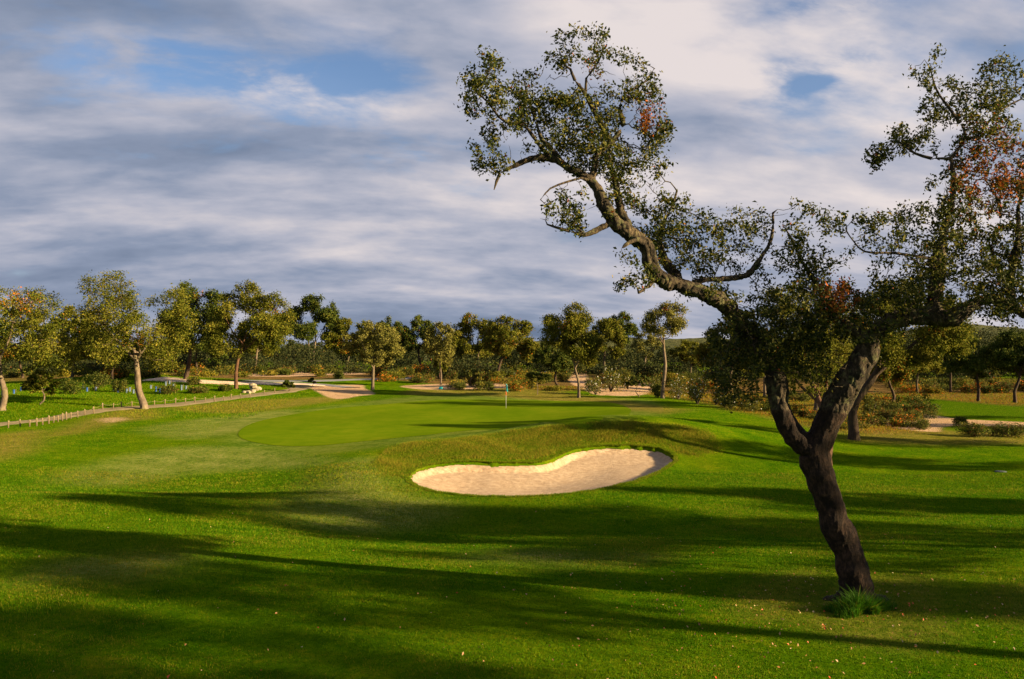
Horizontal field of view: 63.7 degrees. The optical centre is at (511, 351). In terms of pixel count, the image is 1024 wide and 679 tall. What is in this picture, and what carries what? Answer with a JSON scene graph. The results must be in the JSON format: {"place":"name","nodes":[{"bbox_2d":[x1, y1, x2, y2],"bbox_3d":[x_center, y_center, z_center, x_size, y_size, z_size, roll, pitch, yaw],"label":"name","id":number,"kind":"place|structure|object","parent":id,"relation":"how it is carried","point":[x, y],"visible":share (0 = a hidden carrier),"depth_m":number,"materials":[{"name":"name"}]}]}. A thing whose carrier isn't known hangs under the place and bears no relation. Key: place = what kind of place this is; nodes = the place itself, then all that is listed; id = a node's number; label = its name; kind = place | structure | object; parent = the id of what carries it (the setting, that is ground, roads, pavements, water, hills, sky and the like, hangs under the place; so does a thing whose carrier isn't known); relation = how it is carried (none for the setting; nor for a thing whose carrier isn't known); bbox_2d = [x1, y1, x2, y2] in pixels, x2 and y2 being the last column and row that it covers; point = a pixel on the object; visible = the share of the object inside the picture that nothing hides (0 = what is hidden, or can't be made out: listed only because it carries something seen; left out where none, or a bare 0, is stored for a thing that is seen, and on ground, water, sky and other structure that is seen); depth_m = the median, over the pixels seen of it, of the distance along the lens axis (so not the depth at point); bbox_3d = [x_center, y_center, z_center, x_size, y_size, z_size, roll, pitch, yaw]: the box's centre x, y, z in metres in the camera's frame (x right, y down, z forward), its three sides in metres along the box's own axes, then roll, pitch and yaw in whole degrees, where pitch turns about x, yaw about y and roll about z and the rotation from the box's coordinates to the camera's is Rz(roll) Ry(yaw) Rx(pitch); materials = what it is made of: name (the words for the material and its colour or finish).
{"place":"outdoors","nodes":[
{"label":"outdoors","id":0,"kind":"place"},
{"bbox_2d":[0,385,312,425],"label":"gravel path","id":1,"kind":"structure","parent":0,"point":[295,389],"depth_m":62.71,"materials":[{"name":"beige gravel"}]},
{"bbox_2d":[142,377,324,385],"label":"dirt road","id":2,"kind":"structure","parent":0,"point":[168,379],"depth_m":85.86,"materials":[{"name":"beige soil"}]},
{"bbox_2d":[248,371,546,381],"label":"back road","id":3,"kind":"structure","parent":0,"point":[320,380],"depth_m":101.46,"materials":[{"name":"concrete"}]},
{"bbox_2d":[0,358,1023,678],"bbox_3d":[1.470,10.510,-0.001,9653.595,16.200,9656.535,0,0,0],"label":"ground","id":4,"kind":"structure","parent":0,"point":[644,408],"depth_m":14.93,"materials":[{"name":"green plant"}]},
{"bbox_2d":[0,317,56,377],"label":"cork oak","id":5,"kind":"object","parent":4,"relation":"on","point":[22,371],"visible":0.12,"depth_m":110.42,"materials":[{"name":"green plant"}]},
{"bbox_2d":[20,369,60,403],"bbox_3d":[-34.716,2.691,60.757,2.158,2.864,2.126,0,0,33],"label":"cork oak","id":6,"kind":"object","parent":4,"relation":"on","point":[31,383],"visible":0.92,"depth_m":60.62,"materials":[{"name":"green plant"}]},
{"bbox_2d":[0,285,86,410],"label":"cork oak","id":7,"kind":"object","parent":4,"relation":"on","point":[37,316],"visible":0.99,"depth_m":57.02,"materials":[{"name":"green plant"}]},
{"bbox_2d":[39,304,96,378],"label":"cork oak","id":8,"kind":"object","parent":4,"relation":"on","point":[68,312],"visible":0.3,"depth_m":87.28,"materials":[{"name":"green plant"}]},
{"bbox_2d":[56,377,85,394],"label":"shrub","id":9,"kind":"object","parent":4,"relation":"on","point":[72,386],"visible":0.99,"depth_m":71.16,"materials":[{"name":"green plant"}]},
{"bbox_2d":[74,366,91,376],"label":"heath shrub","id":10,"kind":"object","parent":4,"relation":"on","point":[85,371],"visible":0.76,"depth_m":91.38,"materials":[{"name":"green plant"}]},
{"bbox_2d":[82,370,114,389],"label":"shrub","id":11,"kind":"object","parent":4,"relation":"on","point":[98,377],"visible":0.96,"depth_m":77.32,"materials":[{"name":"green plant"}]},
{"bbox_2d":[86,325,142,379],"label":"cork oak","id":12,"kind":"object","parent":4,"relation":"on","point":[112,369],"visible":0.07,"depth_m":85.51,"materials":[{"name":"green plant"}]},
{"bbox_2d":[109,379,128,392],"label":"shrub","id":13,"kind":"object","parent":4,"relation":"on","point":[115,386],"visible":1,"depth_m":75.14,"materials":[{"name":"green plant"}]},
{"bbox_2d":[67,270,201,408],"bbox_3d":[-27.477,-0.840,59.793,8.922,10.480,7.967,0,0,44],"label":"cork oak","id":14,"kind":"object","parent":4,"relation":"on","point":[103,318],"visible":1,"depth_m":59.09,"materials":[{"name":"green plant"}]},
{"bbox_2d":[155,384,178,394],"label":"shrub","id":15,"kind":"object","parent":4,"relation":"on","point":[170,389],"visible":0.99,"depth_m":74.80,"materials":[{"name":"green plant"}]},
{"bbox_2d":[156,279,229,378],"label":"cork oak","id":16,"kind":"object","parent":4,"relation":"on","point":[196,304],"visible":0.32,"depth_m":86.18,"materials":[{"name":"green plant"}]},
{"bbox_2d":[186,374,201,384],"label":"shrub","id":17,"kind":"object","parent":4,"relation":"on","point":[195,380],"visible":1,"depth_m":81.79,"materials":[{"name":"green plant"}]},
{"bbox_2d":[166,318,228,372],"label":"cork oak","id":18,"kind":"object","parent":4,"relation":"on","point":[215,357],"visible":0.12,"depth_m":119.83,"materials":[{"name":"green plant"}]},
{"bbox_2d":[186,384,209,393],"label":"shrub","id":19,"kind":"object","parent":4,"relation":"on","point":[199,389],"visible":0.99,"depth_m":75.99,"materials":[{"name":"green plant"}]},
{"bbox_2d":[197,370,217,376],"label":"heath shrub","id":20,"kind":"object","parent":4,"relation":"on","point":[207,373],"visible":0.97,"depth_m":93.53,"materials":[{"name":"yellow plant"}]},
{"bbox_2d":[217,383,232,390],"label":"shrub","id":21,"kind":"object","parent":4,"relation":"on","point":[225,387],"visible":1,"depth_m":78.69,"materials":[{"name":"green plant"}]},
{"bbox_2d":[214,363,238,374],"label":"heath shrub","id":22,"kind":"object","parent":4,"relation":"on","point":[226,368],"visible":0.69,"depth_m":113.49,"materials":[{"name":"green plant"}]},
{"bbox_2d":[199,279,298,388],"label":"cork oak","id":23,"kind":"object","parent":4,"relation":"on","point":[277,330],"visible":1,"depth_m":80.22,"materials":[{"name":"green plant"}]},
{"bbox_2d":[237,313,274,363],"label":"cork oak","id":24,"kind":"object","parent":4,"relation":"on","point":[256,350],"visible":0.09,"depth_m":128.72,"materials":[{"name":"green plant"}]},
{"bbox_2d":[280,379,295,390],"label":"cork oak","id":25,"kind":"object","parent":4,"relation":"on","point":[286,382],"visible":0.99,"depth_m":80.51,"materials":[{"name":"green plant"}]},
{"bbox_2d":[285,292,346,361],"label":"cork oak","id":26,"kind":"object","parent":4,"relation":"on","point":[308,331],"visible":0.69,"depth_m":183.63,"materials":[{"name":"green plant"}]},
{"bbox_2d":[311,366,326,376],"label":"heath shrub","id":27,"kind":"object","parent":4,"relation":"on","point":[318,372],"visible":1,"depth_m":109.52,"materials":[{"name":"green plant"}]},
{"bbox_2d":[332,370,344,378],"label":"shrub","id":28,"kind":"object","parent":4,"relation":"on","point":[338,374],"visible":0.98,"depth_m":106.48,"materials":[{"name":"green plant"}]},
{"bbox_2d":[321,316,372,366],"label":"cork oak","id":29,"kind":"object","parent":4,"relation":"on","point":[333,341],"visible":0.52,"depth_m":158.72,"materials":[{"name":"green plant"}]},
{"bbox_2d":[341,320,405,389],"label":"cork oak","id":30,"kind":"object","parent":4,"relation":"on","point":[374,351],"visible":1,"depth_m":83.43,"materials":[{"name":"green plant"}]},
{"bbox_2d":[366,365,388,375],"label":"heath shrub","id":31,"kind":"object","parent":4,"relation":"on","point":[378,371],"visible":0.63,"depth_m":115.57,"materials":[{"name":"green plant"}]},
{"bbox_2d":[377,372,397,381],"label":"heath shrub","id":32,"kind":"object","parent":4,"relation":"on","point":[384,378],"visible":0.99,"depth_m":101.53,"materials":[{"name":"orange plant"}]},
{"bbox_2d":[377,315,402,347],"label":"cork oak","id":33,"kind":"object","parent":4,"relation":"on","point":[388,320],"visible":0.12,"depth_m":163.82,"materials":[{"name":"green plant"}]},
{"bbox_2d":[379,370,405,380],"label":"heath shrub","id":34,"kind":"object","parent":4,"relation":"on","point":[400,375],"visible":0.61,"depth_m":104.49,"materials":[{"name":"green plant"}]},
{"bbox_2d":[395,365,414,375],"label":"heath shrub","id":35,"kind":"object","parent":4,"relation":"on","point":[408,369],"visible":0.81,"depth_m":118.89,"materials":[{"name":"green plant"}]},
{"bbox_2d":[395,314,436,367],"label":"cork oak","id":36,"kind":"object","parent":4,"relation":"on","point":[408,336],"visible":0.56,"depth_m":133.84,"materials":[{"name":"green plant"}]},
{"bbox_2d":[406,375,427,383],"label":"heath shrub","id":37,"kind":"object","parent":4,"relation":"on","point":[419,379],"visible":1,"depth_m":99.41,"materials":[{"name":"green plant"}]},
{"bbox_2d":[414,372,436,382],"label":"heath shrub","id":38,"kind":"object","parent":4,"relation":"on","point":[431,376],"visible":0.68,"depth_m":101.01,"materials":[{"name":"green plant"}]},
{"bbox_2d":[238,399,630,445],"bbox_3d":[-3.307,3.606,54.667,23.937,1.439,37.970,0,0,0],"label":"putting green","id":39,"kind":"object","parent":4,"relation":"on","point":[358,424],"visible":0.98,"depth_m":48.99,"materials":[{"name":"green plant"}]},
{"bbox_2d":[420,321,455,384],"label":"cork oak","id":40,"kind":"object","parent":4,"relation":"on","point":[442,350],"visible":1,"depth_m":93.11,"materials":[{"name":"green plant"}]},
{"bbox_2d":[432,358,447,377],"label":"cork oak","id":41,"kind":"object","parent":4,"relation":"on","point":[444,368],"visible":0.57,"depth_m":105.98,"materials":[{"name":"green plant"}]},
{"bbox_2d":[463,369,479,386],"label":"cork oak","id":42,"kind":"object","parent":4,"relation":"on","point":[473,371],"visible":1,"depth_m":87.90,"materials":[{"name":"green plant"}]},
{"bbox_2d":[451,312,496,364],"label":"cork oak","id":43,"kind":"object","parent":4,"relation":"on","point":[462,343],"visible":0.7,"depth_m":131.05,"materials":[{"name":"green plant"}]},
{"bbox_2d":[486,370,506,378],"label":"heath shrub","id":44,"kind":"object","parent":4,"relation":"on","point":[501,373],"visible":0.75,"depth_m":108.57,"materials":[{"name":"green plant"}]},
{"bbox_2d":[5,506,1014,678],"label":"fallen leaves","id":45,"kind":"object","parent":4,"relation":"on","point":[736,605],"visible":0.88,"depth_m":11.17,"materials":[{"name":"brown plant"}]},
{"bbox_2d":[481,314,540,374],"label":"cork oak","id":46,"kind":"object","parent":4,"relation":"on","point":[503,337],"visible":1,"depth_m":109.04,"materials":[{"name":"green plant"}]},
{"bbox_2d":[1,325,1023,382],"bbox_3d":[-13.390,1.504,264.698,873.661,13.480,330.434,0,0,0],"label":"woodland","id":47,"kind":"object","parent":4,"relation":"on","point":[632,360],"visible":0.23,"depth_m":130.42,"materials":[{"name":"green plant"}]},
{"bbox_2d":[505,380,527,390],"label":"heath shrub","id":48,"kind":"object","parent":4,"relation":"on","point":[518,388],"visible":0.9,"depth_m":82.29,"materials":[{"name":"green plant"}]},
{"bbox_2d":[526,371,551,394],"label":"cork oak","id":49,"kind":"object","parent":4,"relation":"on","point":[539,375],"visible":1,"depth_m":79.00,"materials":[{"name":"green plant"}]},
{"bbox_2d":[411,448,672,495],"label":"bunker sand","id":50,"kind":"structure","parent":4,"relation":"on","point":[588,470],"depth_m":29.99,"materials":[{"name":"beige sand"}]},
{"bbox_2d":[530,342,575,385],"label":"cork oak","id":51,"kind":"object","parent":4,"relation":"on","point":[560,362],"visible":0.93,"depth_m":85.32,"materials":[{"name":"green plant"}]},
{"bbox_2d":[537,299,606,397],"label":"cork oak","id":52,"kind":"object","parent":4,"relation":"on","point":[569,332],"visible":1,"depth_m":75.13,"materials":[{"name":"green plant"}]},
{"bbox_2d":[584,375,602,394],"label":"flowering shrub","id":53,"kind":"object","parent":4,"relation":"on","point":[594,388],"visible":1,"depth_m":79.24,"materials":[{"name":"green plant"}]},
{"bbox_2d":[590,318,627,365],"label":"cork oak","id":54,"kind":"object","parent":4,"relation":"on","point":[607,330],"visible":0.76,"depth_m":124.63,"materials":[{"name":"green plant"}]},
{"bbox_2d":[600,366,622,391],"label":"flowering shrub","id":55,"kind":"object","parent":4,"relation":"on","point":[612,387],"visible":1,"depth_m":83.40,"materials":[{"name":"green plant"}]},
{"bbox_2d":[601,310,640,361],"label":"cork oak","id":56,"kind":"object","parent":4,"relation":"on","point":[630,327],"visible":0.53,"depth_m":156.56,"materials":[{"name":"green plant"}]},
{"bbox_2d":[617,367,633,388],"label":"flowering shrub","id":57,"kind":"object","parent":4,"relation":"on","point":[626,375],"visible":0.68,"depth_m":87.32,"materials":[{"name":"green plant"}]},
{"bbox_2d":[625,373,651,396],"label":"cork oak","id":58,"kind":"object","parent":4,"relation":"on","point":[634,382],"visible":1,"depth_m":75.36,"materials":[{"name":"green plant"}]},
{"bbox_2d":[629,331,661,367],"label":"cork oak","id":59,"kind":"object","parent":4,"relation":"on","point":[652,339],"visible":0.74,"depth_m":142.54,"materials":[{"name":"green plant"}]},
{"bbox_2d":[650,383,660,397],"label":"shrub","id":60,"kind":"object","parent":4,"relation":"on","point":[656,389],"visible":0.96,"depth_m":74.27,"materials":[{"name":"green plant"}]},
{"bbox_2d":[638,299,689,397],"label":"cork oak","id":61,"kind":"object","parent":4,"relation":"on","point":[673,324],"visible":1,"depth_m":73.06,"materials":[{"name":"green plant"}]},
{"bbox_2d":[667,374,688,398],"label":"flowering shrub","id":62,"kind":"object","parent":4,"relation":"on","point":[677,391],"visible":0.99,"depth_m":73.26,"materials":[{"name":"green plant"}]},
{"bbox_2d":[668,339,705,375],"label":"cork oak","id":63,"kind":"object","parent":4,"relation":"on","point":[682,353],"visible":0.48,"depth_m":117.86,"materials":[{"name":"green plant"}]},
{"bbox_2d":[686,372,709,403],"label":"flowering shrub","id":64,"kind":"object","parent":4,"relation":"on","point":[696,393],"visible":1,"depth_m":66.43,"materials":[{"name":"green plant"}]},
{"bbox_2d":[709,386,726,404],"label":"flowering shrub","id":65,"kind":"object","parent":4,"relation":"on","point":[714,398],"visible":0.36,"depth_m":67.16,"materials":[{"name":"green plant"}]},
{"bbox_2d":[692,318,747,384],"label":"cork oak","id":66,"kind":"object","parent":4,"relation":"on","point":[702,349],"visible":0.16,"depth_m":99.54,"materials":[{"name":"green plant"}]},
{"bbox_2d":[453,21,1023,601],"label":"cork oak","id":67,"kind":"object","parent":4,"relation":"on","point":[769,353],"visible":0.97,"depth_m":11.81,"materials":[{"name":"green plant"}]},
{"bbox_2d":[737,395,759,411],"bbox_3d":[17.406,3.829,60.395,1.823,1.257,1.803,0,0,0],"label":"flowering shrub","id":68,"kind":"object","parent":4,"relation":"on","point":[752,408],"visible":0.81,"depth_m":60.23,"materials":[{"name":"green plant"}]},
{"bbox_2d":[734,331,792,396],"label":"cork oak","id":69,"kind":"object","parent":4,"relation":"on","point":[764,385],"visible":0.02,"depth_m":85.96,"materials":[{"name":"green plant"}]},
{"bbox_2d":[715,285,858,410],"bbox_3d":[21.951,-0.253,62.430,10.781,10.203,9.259,0,0,-40],"label":"cork oak","id":70,"kind":"object","parent":4,"relation":"on","point":[844,347],"visible":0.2,"depth_m":60.50,"materials":[{"name":"green plant"}]},
{"bbox_2d":[789,403,809,413],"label":"heath shrub","id":71,"kind":"object","parent":4,"relation":"on","point":[795,409],"visible":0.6,"depth_m":61.19,"materials":[{"name":"green plant"}]},
{"bbox_2d":[792,393,810,401],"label":"heath shrub","id":72,"kind":"object","parent":4,"relation":"on","point":[806,398],"visible":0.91,"depth_m":76.17,"materials":[{"name":"green plant"}]},
{"bbox_2d":[784,327,848,465],"bbox_3d":[12.206,1.758,33.780,3.237,5.804,3.254,0,0,41],"label":"cork oak","id":73,"kind":"object","parent":4,"relation":"on","point":[816,398],"visible":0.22,"depth_m":33.32,"materials":[{"name":"green plant"}]},
{"bbox_2d":[821,583,898,618],"bbox_3d":[4.906,3.442,11.548,1.254,0.423,0.819,0,0,0],"label":"grass tuft","id":74,"kind":"object","parent":4,"relation":"on","point":[854,605],"visible":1,"depth_m":11.47,"materials":[{"name":"green plant"}]},
{"bbox_2d":[857,411,874,421],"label":"heath shrub","id":75,"kind":"object","parent":4,"relation":"on","point":[868,415],"visible":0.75,"depth_m":53.51,"materials":[{"name":"green plant"}]},
{"bbox_2d":[860,389,881,417],"bbox_3d":[24.663,3.614,56.706,1.410,2.193,1.308,0,0,0],"label":"shrub","id":76,"kind":"object","parent":4,"relation":"on","point":[866,406],"visible":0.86,"depth_m":56.62,"materials":[{"name":"green plant"}]},
{"bbox_2d":[866,415,889,425],"bbox_3d":[21.018,3.942,47.351,1.343,0.754,1.016,0,0,0],"label":"heath shrub","id":77,"kind":"object","parent":4,"relation":"on","point":[882,420],"visible":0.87,"depth_m":47.25,"materials":[{"name":"green plant"}]},
{"bbox_2d":[875,408,905,419],"bbox_3d":[25.977,4.231,56.633,2.143,0.934,2.186,0,0,40],"label":"shrub","id":78,"kind":"object","parent":4,"relation":"on","point":[884,411],"visible":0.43,"depth_m":56.71,"materials":[{"name":"green plant"}]},
{"bbox_2d":[869,356,917,401],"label":"cork oak","id":79,"kind":"object","parent":4,"relation":"on","point":[887,376],"visible":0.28,"depth_m":67.65,"materials":[{"name":"green plant"}]},
{"bbox_2d":[895,412,916,421],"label":"heath shrub","id":80,"kind":"object","parent":4,"relation":"on","point":[898,416],"visible":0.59,"depth_m":51.48,"materials":[{"name":"green plant"}]},
{"bbox_2d":[894,383,924,392],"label":"heath shrub","id":81,"kind":"object","parent":4,"relation":"on","point":[907,389],"visible":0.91,"depth_m":90.73,"materials":[{"name":"green plant"}]},
{"bbox_2d":[845,275,980,440],"bbox_3d":[18.653,0.304,39.298,6.616,8.176,5.667,0,0,0],"label":"cork oak","id":82,"kind":"object","parent":4,"relation":"on","point":[946,340],"visible":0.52,"depth_m":38.41,"materials":[{"name":"green plant"}]},
{"bbox_2d":[885,400,941,411],"bbox_3d":[30.560,4.188,62.778,2.888,1.150,3.900,0,0,-43],"label":"shrub","id":83,"kind":"object","parent":4,"relation":"on","point":[922,406],"visible":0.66,"depth_m":62.34,"materials":[{"name":"green plant"}]},
{"bbox_2d":[890,344,945,392],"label":"cork oak","id":84,"kind":"object","parent":4,"relation":"on","point":[938,369],"visible":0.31,"depth_m":86.86,"materials":[{"name":"green plant"}]},
{"bbox_2d":[913,418,930,429],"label":"heath shrub","id":85,"kind":"object","parent":4,"relation":"on","point":[920,424],"visible":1,"depth_m":45.03,"materials":[{"name":"green plant"}]},
{"bbox_2d":[915,408,939,418],"bbox_3d":[28.966,4.310,57.920,1.592,0.866,1.889,0,0,0],"label":"heath shrub","id":86,"kind":"object","parent":4,"relation":"on","point":[928,412],"visible":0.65,"depth_m":57.54,"materials":[{"name":"green plant"}]},
{"bbox_2d":[925,386,943,393],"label":"heath shrub","id":87,"kind":"object","parent":4,"relation":"on","point":[931,390],"visible":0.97,"depth_m":90.12,"materials":[{"name":"green plant"}]},
{"bbox_2d":[932,348,959,391],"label":"cork oak","id":88,"kind":"object","parent":4,"relation":"on","point":[950,378],"visible":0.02,"depth_m":91.38,"materials":[{"name":"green plant"}]},
{"bbox_2d":[936,381,960,390],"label":"heath shrub","id":89,"kind":"object","parent":4,"relation":"on","point":[943,385],"visible":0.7,"depth_m":93.92,"materials":[{"name":"green plant"}]},
{"bbox_2d":[951,415,969,425],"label":"shrub","id":90,"kind":"object","parent":4,"relation":"on","point":[958,419],"visible":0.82,"depth_m":48.14,"materials":[{"name":"green plant"}]},
{"bbox_2d":[958,382,983,392],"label":"heath shrub","id":91,"kind":"object","parent":4,"relation":"on","point":[967,388],"visible":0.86,"depth_m":91.03,"materials":[{"name":"green plant"}]},
{"bbox_2d":[951,421,992,436],"bbox_3d":[23.222,3.914,41.617,1.379,0.832,1.738,0,0,-33],"label":"shrub","id":92,"kind":"object","parent":4,"relation":"on","point":[972,432],"visible":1,"depth_m":41.30,"materials":[{"name":"green plant"}]},
{"bbox_2d":[940,333,1020,400],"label":"cork oak","id":93,"kind":"object","parent":4,"relation":"on","point":[975,366],"visible":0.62,"depth_m":78.02,"materials":[{"name":"green plant"}]},
{"bbox_2d":[980,384,994,393],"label":"heath shrub","id":94,"kind":"object","parent":4,"relation":"on","point":[985,389],"visible":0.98,"depth_m":89.31,"materials":[{"name":"green plant"}]},
{"bbox_2d":[986,326,1023,402],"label":"cork oak","id":95,"kind":"object","parent":4,"relation":"on","point":[1013,349],"visible":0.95,"depth_m":76.38,"materials":[{"name":"green plant"}]},
{"bbox_2d":[989,422,1023,437],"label":"shrub","id":96,"kind":"object","parent":4,"relation":"on","point":[1016,429],"visible":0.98,"depth_m":41.69,"materials":[{"name":"green plant"}]},
{"bbox_2d":[994,381,1020,392],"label":"heath shrub","id":97,"kind":"object","parent":4,"relation":"on","point":[1004,385],"visible":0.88,"depth_m":91.23,"materials":[{"name":"green plant"}]},
{"bbox_2d":[0,373,1023,474],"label":"fairway grass","id":98,"kind":"structure","parent":0,"point":[711,402],"depth_m":53.16,"materials":[{"name":"green plant"}]},
{"bbox_2d":[0,0,1023,347],"label":"sky","id":99,"kind":"structure","parent":0,"point":[294,148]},
{"bbox_2d":[330,337,730,360],"bbox_3d":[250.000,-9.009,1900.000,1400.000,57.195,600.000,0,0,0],"label":"hill","id":100,"kind":"structure","parent":0,"point":[671,343],"depth_m":1779.83,"materials":[{"name":"green plant"}]},
{"bbox_2d":[369,419,723,497],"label":"rough grass","id":101,"kind":"structure","parent":0,"point":[484,446],"depth_m":33.68,"materials":[{"name":"green plant"}]},
{"bbox_2d":[669,324,1022,360],"bbox_3d":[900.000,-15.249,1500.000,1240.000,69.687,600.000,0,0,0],"label":"hill","id":102,"kind":"structure","parent":0,"point":[987,327],"depth_m":1377.67,"materials":[{"name":"green plant"}]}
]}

